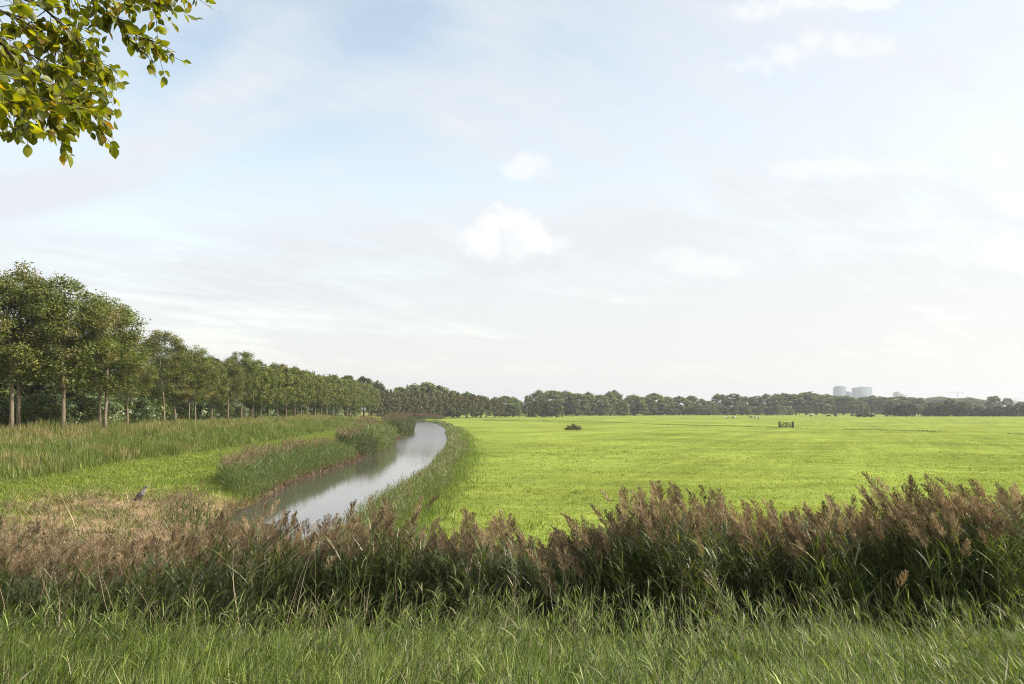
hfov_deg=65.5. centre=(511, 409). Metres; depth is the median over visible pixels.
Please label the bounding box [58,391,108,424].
shrub
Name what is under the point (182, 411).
shrub
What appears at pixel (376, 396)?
avenue tree
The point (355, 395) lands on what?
avenue tree
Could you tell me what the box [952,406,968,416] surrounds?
round bush
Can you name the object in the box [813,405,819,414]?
pollard
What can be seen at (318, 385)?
avenue tree
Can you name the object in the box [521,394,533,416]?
tree
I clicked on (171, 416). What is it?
shrub
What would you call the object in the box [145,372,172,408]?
woodland tree
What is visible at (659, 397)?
tree
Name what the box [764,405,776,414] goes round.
bush
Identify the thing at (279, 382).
avenue tree
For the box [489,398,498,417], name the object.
rusty tree
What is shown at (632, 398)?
tree
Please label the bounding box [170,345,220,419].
avenue tree
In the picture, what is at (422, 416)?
reed bed
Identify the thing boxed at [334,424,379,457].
reed bed
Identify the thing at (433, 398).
rusty tree
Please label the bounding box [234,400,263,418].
shrub
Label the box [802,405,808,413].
pollard
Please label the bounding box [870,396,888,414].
tree
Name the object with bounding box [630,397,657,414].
tree
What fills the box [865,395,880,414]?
tree
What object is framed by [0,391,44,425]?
shrub
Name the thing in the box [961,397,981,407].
tree
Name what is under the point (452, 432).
reed bed
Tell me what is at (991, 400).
tree
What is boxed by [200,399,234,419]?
shrub
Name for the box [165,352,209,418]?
avenue tree
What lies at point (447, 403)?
rusty tree
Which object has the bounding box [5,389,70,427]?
shrub
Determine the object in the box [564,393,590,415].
tree
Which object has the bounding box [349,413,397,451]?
reed bed
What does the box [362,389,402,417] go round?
tree
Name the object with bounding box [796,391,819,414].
tree
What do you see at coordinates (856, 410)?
pollard
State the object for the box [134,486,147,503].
heron
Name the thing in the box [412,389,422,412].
rusty tree
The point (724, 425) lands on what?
ditch grass
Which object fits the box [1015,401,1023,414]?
tree
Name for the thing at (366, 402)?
avenue tree
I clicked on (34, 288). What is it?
avenue tree
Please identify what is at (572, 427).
meadow bush
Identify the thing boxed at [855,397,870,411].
tree
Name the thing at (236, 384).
avenue tree
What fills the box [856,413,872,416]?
meadow bush
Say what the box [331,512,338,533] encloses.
reed stalk
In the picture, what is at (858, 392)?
tower block
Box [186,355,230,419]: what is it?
woodland tree
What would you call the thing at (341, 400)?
avenue tree
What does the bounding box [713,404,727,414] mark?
bush
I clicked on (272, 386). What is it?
avenue tree
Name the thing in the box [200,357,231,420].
avenue tree
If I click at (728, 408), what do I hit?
bush
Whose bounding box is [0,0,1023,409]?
sky
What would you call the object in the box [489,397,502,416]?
tree
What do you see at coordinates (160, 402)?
shrub
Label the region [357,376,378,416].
woodland tree
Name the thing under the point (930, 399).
tree
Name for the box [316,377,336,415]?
avenue tree
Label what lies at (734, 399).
tree
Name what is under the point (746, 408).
bush
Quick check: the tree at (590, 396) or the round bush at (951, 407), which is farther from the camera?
the tree at (590, 396)
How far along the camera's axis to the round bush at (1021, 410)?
467.82 m
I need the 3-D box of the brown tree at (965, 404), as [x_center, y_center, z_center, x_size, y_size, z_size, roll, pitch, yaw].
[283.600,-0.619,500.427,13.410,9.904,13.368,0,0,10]
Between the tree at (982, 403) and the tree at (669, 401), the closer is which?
the tree at (669, 401)
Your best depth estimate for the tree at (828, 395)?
621.43 m
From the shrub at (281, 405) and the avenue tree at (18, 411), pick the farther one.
the shrub at (281, 405)
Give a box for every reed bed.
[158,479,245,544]
[215,435,357,505]
[302,436,470,543]
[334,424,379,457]
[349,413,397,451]
[381,412,416,437]
[399,413,415,421]
[400,413,443,420]
[431,420,452,429]
[441,425,462,451]
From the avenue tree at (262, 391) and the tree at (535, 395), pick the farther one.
the tree at (535, 395)
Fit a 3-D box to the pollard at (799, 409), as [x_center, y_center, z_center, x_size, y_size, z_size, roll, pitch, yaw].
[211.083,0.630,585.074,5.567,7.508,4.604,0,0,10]
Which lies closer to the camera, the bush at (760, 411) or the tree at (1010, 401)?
the bush at (760, 411)
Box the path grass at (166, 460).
[0,428,350,528]
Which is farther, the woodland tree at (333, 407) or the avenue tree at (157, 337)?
the woodland tree at (333, 407)
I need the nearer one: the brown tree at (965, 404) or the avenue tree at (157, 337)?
the avenue tree at (157, 337)
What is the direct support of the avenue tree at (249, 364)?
on the ground at (964, 429)
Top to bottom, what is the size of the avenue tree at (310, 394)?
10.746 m
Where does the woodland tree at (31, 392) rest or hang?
on the ground at (964, 429)
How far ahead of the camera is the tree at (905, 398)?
635.40 m
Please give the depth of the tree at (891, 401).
631.72 m
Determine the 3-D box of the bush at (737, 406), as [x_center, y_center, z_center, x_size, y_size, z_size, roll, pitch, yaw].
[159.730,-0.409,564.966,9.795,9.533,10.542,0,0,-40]
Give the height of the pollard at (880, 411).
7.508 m
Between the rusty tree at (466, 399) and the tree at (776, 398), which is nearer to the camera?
the rusty tree at (466, 399)
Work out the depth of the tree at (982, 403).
966.94 m
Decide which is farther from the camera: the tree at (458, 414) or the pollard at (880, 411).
the pollard at (880, 411)
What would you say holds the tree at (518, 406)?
on the ground at (964, 429)
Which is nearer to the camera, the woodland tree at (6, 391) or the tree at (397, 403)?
the woodland tree at (6, 391)
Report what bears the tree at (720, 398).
on the ground at (964, 429)
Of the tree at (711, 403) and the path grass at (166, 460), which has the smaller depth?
the path grass at (166, 460)
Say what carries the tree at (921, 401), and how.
on the ground at (964, 429)
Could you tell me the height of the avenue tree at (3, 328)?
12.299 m
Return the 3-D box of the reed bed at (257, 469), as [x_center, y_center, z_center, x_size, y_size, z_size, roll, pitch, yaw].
[-15.262,3.310,55.118,4.704,2.680,35.965,0,0,-3]
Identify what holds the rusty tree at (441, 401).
on the ground at (964, 429)
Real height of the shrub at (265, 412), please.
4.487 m
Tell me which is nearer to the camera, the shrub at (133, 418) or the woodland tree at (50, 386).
the woodland tree at (50, 386)
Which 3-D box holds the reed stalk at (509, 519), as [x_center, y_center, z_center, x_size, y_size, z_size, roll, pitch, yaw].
[0.014,2.466,10.465,0.282,2.239,0.491,0,0,-23]
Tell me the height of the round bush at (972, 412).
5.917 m
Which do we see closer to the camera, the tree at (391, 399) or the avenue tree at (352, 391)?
the avenue tree at (352, 391)
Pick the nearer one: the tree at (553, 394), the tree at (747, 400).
the tree at (553, 394)
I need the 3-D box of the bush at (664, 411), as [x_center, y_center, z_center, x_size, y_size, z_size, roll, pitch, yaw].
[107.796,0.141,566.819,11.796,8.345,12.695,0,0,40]
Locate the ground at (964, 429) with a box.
[0,411,1023,682]
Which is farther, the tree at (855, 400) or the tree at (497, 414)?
the tree at (855, 400)
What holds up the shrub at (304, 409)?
on the ground at (964, 429)
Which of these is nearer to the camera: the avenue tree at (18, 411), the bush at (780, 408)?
the avenue tree at (18, 411)
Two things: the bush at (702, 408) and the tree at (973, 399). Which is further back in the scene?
the tree at (973, 399)
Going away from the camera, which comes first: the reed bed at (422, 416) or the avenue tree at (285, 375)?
the avenue tree at (285, 375)
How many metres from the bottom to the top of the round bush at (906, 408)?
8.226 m
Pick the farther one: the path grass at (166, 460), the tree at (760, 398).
the tree at (760, 398)
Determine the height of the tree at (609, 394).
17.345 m
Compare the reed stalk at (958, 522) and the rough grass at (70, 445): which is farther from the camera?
the rough grass at (70, 445)
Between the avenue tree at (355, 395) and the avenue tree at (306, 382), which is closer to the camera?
the avenue tree at (306, 382)
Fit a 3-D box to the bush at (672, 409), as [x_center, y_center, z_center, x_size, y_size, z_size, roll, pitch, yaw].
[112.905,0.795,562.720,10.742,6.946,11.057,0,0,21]
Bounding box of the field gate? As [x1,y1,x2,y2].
[778,421,793,427]
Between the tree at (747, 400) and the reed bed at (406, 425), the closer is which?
the reed bed at (406, 425)
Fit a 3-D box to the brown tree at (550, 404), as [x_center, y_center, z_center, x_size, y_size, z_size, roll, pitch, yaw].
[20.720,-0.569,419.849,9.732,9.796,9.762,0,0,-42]
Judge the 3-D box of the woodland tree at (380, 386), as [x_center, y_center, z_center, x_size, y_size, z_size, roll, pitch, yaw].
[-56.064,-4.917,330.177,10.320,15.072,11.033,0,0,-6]
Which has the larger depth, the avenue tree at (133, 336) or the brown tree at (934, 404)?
the brown tree at (934, 404)
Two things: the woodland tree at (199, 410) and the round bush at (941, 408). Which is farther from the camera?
the round bush at (941, 408)
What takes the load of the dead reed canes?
on the ground at (964, 429)
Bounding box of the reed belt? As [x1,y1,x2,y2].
[0,470,1023,643]
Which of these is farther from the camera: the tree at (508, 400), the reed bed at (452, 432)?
the tree at (508, 400)
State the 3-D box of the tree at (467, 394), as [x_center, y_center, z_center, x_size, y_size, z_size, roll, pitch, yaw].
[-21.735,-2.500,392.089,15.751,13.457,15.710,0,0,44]
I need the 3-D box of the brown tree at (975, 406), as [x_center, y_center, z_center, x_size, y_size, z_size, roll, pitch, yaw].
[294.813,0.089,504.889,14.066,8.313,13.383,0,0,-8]
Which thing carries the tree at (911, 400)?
on the ground at (964, 429)
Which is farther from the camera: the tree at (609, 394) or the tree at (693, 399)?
the tree at (693, 399)
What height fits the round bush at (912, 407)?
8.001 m
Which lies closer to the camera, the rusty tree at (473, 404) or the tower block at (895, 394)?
the rusty tree at (473, 404)
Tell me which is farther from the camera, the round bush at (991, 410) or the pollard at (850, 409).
the pollard at (850, 409)
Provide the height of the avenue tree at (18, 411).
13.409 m
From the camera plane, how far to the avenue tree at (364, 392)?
251.60 m
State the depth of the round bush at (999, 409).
468.00 m
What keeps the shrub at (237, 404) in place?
on the ground at (964, 429)
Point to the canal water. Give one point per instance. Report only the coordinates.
(332, 492)
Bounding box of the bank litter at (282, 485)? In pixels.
[226,435,400,510]
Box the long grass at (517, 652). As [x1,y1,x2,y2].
[0,574,1023,683]
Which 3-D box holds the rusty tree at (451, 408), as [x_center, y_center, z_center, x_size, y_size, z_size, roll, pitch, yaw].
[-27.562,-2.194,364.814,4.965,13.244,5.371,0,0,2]
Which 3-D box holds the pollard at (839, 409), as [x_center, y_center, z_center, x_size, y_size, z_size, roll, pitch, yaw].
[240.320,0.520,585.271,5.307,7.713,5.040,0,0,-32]
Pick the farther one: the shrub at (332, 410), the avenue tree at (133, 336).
the shrub at (332, 410)
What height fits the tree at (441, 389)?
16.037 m
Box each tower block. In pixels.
[833,386,845,397]
[852,387,871,408]
[893,392,900,402]
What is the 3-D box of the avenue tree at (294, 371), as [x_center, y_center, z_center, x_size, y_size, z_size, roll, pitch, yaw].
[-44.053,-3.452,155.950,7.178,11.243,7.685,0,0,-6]
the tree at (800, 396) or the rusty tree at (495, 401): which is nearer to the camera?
the rusty tree at (495, 401)
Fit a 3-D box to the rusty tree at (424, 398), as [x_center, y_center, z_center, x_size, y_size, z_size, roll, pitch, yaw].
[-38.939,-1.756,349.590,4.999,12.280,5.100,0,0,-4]
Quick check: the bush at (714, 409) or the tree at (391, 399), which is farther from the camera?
the bush at (714, 409)
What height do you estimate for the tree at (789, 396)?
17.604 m
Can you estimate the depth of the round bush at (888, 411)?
468.73 m
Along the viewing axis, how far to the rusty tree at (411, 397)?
341.26 m
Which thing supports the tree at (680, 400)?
on the ground at (964, 429)
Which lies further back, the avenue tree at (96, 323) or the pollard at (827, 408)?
the pollard at (827, 408)
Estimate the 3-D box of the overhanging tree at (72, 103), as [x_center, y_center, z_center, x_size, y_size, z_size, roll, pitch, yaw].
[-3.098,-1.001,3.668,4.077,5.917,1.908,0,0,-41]
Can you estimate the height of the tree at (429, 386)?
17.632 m
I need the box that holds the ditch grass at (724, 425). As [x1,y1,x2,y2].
[445,418,1023,434]
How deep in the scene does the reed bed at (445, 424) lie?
224.24 m
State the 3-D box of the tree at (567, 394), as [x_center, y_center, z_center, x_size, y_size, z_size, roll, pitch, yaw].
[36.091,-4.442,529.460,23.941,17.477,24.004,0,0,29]
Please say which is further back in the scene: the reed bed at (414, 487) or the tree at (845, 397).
the tree at (845, 397)
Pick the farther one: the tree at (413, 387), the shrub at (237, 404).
the tree at (413, 387)
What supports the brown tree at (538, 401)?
on the ground at (964, 429)
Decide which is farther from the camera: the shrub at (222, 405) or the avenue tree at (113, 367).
the shrub at (222, 405)
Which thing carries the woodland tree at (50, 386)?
on the ground at (964, 429)
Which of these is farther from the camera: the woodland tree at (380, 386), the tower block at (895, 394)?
the tower block at (895, 394)
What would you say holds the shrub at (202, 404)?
on the ground at (964, 429)
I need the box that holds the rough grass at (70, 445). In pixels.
[0,413,357,482]
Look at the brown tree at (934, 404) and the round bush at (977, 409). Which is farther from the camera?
the brown tree at (934, 404)
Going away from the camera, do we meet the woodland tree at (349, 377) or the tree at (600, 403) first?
the woodland tree at (349, 377)
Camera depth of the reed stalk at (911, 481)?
9.62 m
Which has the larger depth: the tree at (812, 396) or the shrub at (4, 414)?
the tree at (812, 396)
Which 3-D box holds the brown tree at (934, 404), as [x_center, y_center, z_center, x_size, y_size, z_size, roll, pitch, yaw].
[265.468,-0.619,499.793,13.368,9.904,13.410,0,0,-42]
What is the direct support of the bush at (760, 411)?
on the ground at (964, 429)
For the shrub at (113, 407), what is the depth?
83.17 m
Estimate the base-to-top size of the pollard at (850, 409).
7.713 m
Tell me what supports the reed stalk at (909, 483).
on the ground at (964, 429)
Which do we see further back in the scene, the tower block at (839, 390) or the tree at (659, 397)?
the tower block at (839, 390)
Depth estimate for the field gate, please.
177.53 m
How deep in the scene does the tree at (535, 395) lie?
517.86 m
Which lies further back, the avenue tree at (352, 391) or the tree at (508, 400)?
the tree at (508, 400)
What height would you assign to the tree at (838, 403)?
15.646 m
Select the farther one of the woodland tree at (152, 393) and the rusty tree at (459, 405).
the rusty tree at (459, 405)
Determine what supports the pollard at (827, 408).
on the ground at (964, 429)
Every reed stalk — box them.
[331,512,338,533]
[506,513,528,589]
[627,491,655,608]
[710,490,736,628]
[745,509,779,618]
[907,474,927,590]
[907,480,921,541]
[948,492,995,602]
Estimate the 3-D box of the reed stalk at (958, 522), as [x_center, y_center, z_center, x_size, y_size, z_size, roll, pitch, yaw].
[5.363,2.139,9.476,0.518,2.321,0.654,0,0,0]
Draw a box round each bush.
[564,424,581,429]
[656,405,671,414]
[665,406,679,414]
[682,406,691,414]
[688,403,702,414]
[697,405,709,414]
[706,406,718,414]
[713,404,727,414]
[721,406,734,414]
[730,403,743,414]
[739,404,751,414]
[746,406,761,414]
[755,404,768,414]
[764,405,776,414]
[771,403,787,414]
[779,404,794,414]
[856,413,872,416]
[882,405,896,415]
[891,403,911,416]
[902,404,919,415]
[921,406,939,416]
[935,404,950,415]
[943,404,961,415]
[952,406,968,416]
[963,407,975,415]
[974,407,985,415]
[979,407,997,416]
[989,405,1006,415]
[1001,405,1017,416]
[1009,404,1023,416]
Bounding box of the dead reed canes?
[0,534,1022,659]
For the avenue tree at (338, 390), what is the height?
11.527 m
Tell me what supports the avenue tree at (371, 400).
on the ground at (964, 429)
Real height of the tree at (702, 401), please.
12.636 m
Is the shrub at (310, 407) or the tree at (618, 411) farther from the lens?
the tree at (618, 411)
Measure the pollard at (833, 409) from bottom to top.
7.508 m
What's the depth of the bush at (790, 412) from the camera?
572.89 m
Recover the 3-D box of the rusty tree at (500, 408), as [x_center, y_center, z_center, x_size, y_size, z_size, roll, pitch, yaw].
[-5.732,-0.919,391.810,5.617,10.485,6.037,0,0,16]
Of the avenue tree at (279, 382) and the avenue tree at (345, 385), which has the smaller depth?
the avenue tree at (279, 382)
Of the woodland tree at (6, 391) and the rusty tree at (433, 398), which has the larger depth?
the rusty tree at (433, 398)
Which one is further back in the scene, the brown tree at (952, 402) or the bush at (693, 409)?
the bush at (693, 409)
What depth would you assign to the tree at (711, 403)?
589.02 m
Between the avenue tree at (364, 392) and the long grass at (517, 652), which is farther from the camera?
the avenue tree at (364, 392)
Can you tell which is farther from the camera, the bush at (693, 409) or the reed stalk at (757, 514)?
the bush at (693, 409)
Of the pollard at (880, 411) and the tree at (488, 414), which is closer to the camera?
the tree at (488, 414)
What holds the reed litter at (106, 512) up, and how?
on the ground at (964, 429)
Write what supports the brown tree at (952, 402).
on the ground at (964, 429)
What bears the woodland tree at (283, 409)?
on the ground at (964, 429)
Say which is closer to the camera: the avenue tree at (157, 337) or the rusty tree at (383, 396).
the avenue tree at (157, 337)
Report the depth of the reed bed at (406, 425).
135.20 m
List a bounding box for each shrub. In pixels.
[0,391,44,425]
[0,395,14,429]
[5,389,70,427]
[41,394,85,424]
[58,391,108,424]
[77,388,126,425]
[107,393,143,424]
[112,387,163,424]
[133,391,173,423]
[145,399,177,421]
[167,399,193,420]
[187,399,219,420]
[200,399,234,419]
[222,399,249,419]
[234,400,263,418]
[250,404,276,416]
[272,402,293,417]
[289,402,309,415]
[308,403,326,415]
[328,404,344,416]
[344,405,360,415]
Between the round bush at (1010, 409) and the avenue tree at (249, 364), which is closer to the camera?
the avenue tree at (249, 364)
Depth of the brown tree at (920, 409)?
476.66 m
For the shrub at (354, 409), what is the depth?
257.13 m
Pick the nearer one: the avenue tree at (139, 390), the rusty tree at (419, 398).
the avenue tree at (139, 390)
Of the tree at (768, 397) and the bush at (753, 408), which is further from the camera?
the tree at (768, 397)
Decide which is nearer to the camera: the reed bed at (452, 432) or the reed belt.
the reed belt
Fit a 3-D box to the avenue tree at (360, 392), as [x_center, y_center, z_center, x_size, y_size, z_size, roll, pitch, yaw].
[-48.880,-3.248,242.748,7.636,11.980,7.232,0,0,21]
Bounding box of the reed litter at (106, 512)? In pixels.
[0,478,237,549]
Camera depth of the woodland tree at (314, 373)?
211.64 m
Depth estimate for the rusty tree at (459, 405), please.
368.02 m
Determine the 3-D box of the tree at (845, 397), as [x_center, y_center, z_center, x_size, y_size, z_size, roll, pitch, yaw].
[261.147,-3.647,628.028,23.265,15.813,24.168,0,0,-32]
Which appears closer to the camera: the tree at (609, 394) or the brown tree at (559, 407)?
the brown tree at (559, 407)
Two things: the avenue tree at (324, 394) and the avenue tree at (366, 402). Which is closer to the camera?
the avenue tree at (324, 394)
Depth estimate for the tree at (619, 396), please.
542.62 m
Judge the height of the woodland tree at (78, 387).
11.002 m
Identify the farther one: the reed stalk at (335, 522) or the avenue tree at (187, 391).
the avenue tree at (187, 391)
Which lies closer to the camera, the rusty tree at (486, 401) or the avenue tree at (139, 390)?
the avenue tree at (139, 390)
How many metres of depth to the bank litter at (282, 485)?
46.77 m
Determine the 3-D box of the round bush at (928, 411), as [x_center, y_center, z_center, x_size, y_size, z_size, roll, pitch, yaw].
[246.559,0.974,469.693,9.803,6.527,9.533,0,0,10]
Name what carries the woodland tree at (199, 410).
on the ground at (964, 429)
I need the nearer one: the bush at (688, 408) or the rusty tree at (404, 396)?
the rusty tree at (404, 396)
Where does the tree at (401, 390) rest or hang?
on the ground at (964, 429)
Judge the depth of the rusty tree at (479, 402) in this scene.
379.59 m
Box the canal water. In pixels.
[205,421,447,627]
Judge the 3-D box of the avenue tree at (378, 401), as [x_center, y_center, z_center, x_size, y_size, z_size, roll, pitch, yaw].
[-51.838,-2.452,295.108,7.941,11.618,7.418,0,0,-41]
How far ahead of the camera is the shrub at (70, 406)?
75.93 m
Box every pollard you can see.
[797,406,802,414]
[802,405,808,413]
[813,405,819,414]
[825,405,830,413]
[831,406,837,414]
[836,405,842,414]
[848,405,853,414]
[854,406,859,414]
[870,405,876,414]
[877,406,882,414]
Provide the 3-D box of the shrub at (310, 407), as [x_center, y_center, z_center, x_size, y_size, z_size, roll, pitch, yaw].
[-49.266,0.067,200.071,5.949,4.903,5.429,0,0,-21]
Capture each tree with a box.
[0,0,220,167]
[0,260,77,429]
[0,270,72,427]
[0,271,127,425]
[0,300,18,343]
[0,330,86,424]
[0,347,14,406]
[3,319,61,415]
[52,341,108,416]
[55,296,159,429]
[64,313,142,424]
[96,341,159,424]
[134,364,158,418]
[136,327,197,421]
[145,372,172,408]
[154,348,200,419]
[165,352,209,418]
[167,370,205,419]
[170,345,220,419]
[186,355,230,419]
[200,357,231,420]
[210,358,245,417]
[224,351,262,417]
[237,359,272,419]
[246,367,277,415]
[258,367,286,416]
[266,366,292,415]
[267,362,294,416]
[278,364,304,415]
[281,367,310,415]
[295,373,315,414]
[296,370,322,414]
[298,370,326,414]
[305,375,328,415]
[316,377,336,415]
[318,373,341,414]
[319,374,345,414]
[323,375,345,415]
[332,378,350,408]
[335,375,363,415]
[336,378,354,416]
[340,378,360,417]
[350,380,363,417]
[350,383,368,417]
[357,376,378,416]
[358,382,371,416]
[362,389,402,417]
[363,383,375,415]
[363,387,379,406]
[367,380,388,415]
[374,389,381,406]
[378,390,387,415]
[385,386,411,413]
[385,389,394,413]
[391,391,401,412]
[399,392,408,412]
[401,383,430,413]
[404,390,415,412]
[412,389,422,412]
[415,381,439,414]
[419,392,428,413]
[426,391,436,413]
[429,385,456,416]
[432,391,443,412]
[438,393,450,414]
[443,390,464,417]
[448,391,456,413]
[453,392,463,412]
[455,391,480,417]
[460,395,471,417]
[468,394,477,417]
[470,395,492,417]
[474,395,484,417]
[481,397,491,417]
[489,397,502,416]
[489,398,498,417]
[494,396,516,416]
[497,397,505,417]
[504,396,521,416]
[521,394,533,416]
[530,390,548,414]
[530,394,549,416]
[542,399,559,416]
[544,390,567,414]
[553,390,581,415]
[555,403,564,416]
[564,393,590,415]
[580,392,597,415]
[587,394,613,415]
[601,391,617,415]
[609,390,623,415]
[615,400,630,415]
[622,394,648,414]
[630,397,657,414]
[645,393,668,414]
[658,396,676,414]
[669,396,691,414]
[683,396,700,414]
[697,398,708,411]
[704,401,716,414]
[709,393,730,414]
[724,393,746,414]
[735,396,760,412]
[748,396,768,414]
[759,393,775,410]
[764,393,790,412]
[777,393,799,414]
[785,394,810,414]
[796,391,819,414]
[801,393,836,414]
[818,394,837,414]
[830,396,844,414]
[833,395,858,414]
[840,397,865,414]
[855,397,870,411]
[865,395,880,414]
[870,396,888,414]
[880,397,908,413]
[892,396,913,410]
[900,397,918,410]
[908,397,929,412]
[916,406,925,415]
[918,397,942,407]
[926,401,944,415]
[931,396,954,402]
[942,398,962,415]
[952,401,973,414]
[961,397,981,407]
[970,399,992,407]
[970,404,985,415]
[984,396,1003,406]
[1002,398,1014,411]
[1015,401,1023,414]
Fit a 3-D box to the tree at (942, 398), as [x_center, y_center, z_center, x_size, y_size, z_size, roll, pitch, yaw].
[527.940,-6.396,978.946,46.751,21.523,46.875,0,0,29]
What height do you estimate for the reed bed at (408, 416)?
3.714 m
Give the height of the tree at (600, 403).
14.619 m
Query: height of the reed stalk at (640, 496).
2.316 m
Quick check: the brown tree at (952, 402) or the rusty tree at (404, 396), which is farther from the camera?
the brown tree at (952, 402)
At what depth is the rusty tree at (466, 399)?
372.45 m
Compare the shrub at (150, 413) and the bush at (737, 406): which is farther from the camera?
the bush at (737, 406)
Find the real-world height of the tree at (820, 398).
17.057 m
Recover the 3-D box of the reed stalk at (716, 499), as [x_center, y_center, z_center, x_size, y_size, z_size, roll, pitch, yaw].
[2.576,2.132,9.689,0.419,2.335,0.388,0,0,25]
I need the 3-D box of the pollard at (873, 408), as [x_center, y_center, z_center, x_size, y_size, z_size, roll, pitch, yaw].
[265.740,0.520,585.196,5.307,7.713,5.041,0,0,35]
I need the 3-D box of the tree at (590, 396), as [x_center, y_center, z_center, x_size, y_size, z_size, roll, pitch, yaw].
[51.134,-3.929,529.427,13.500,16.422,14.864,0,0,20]
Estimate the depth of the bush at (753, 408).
572.58 m

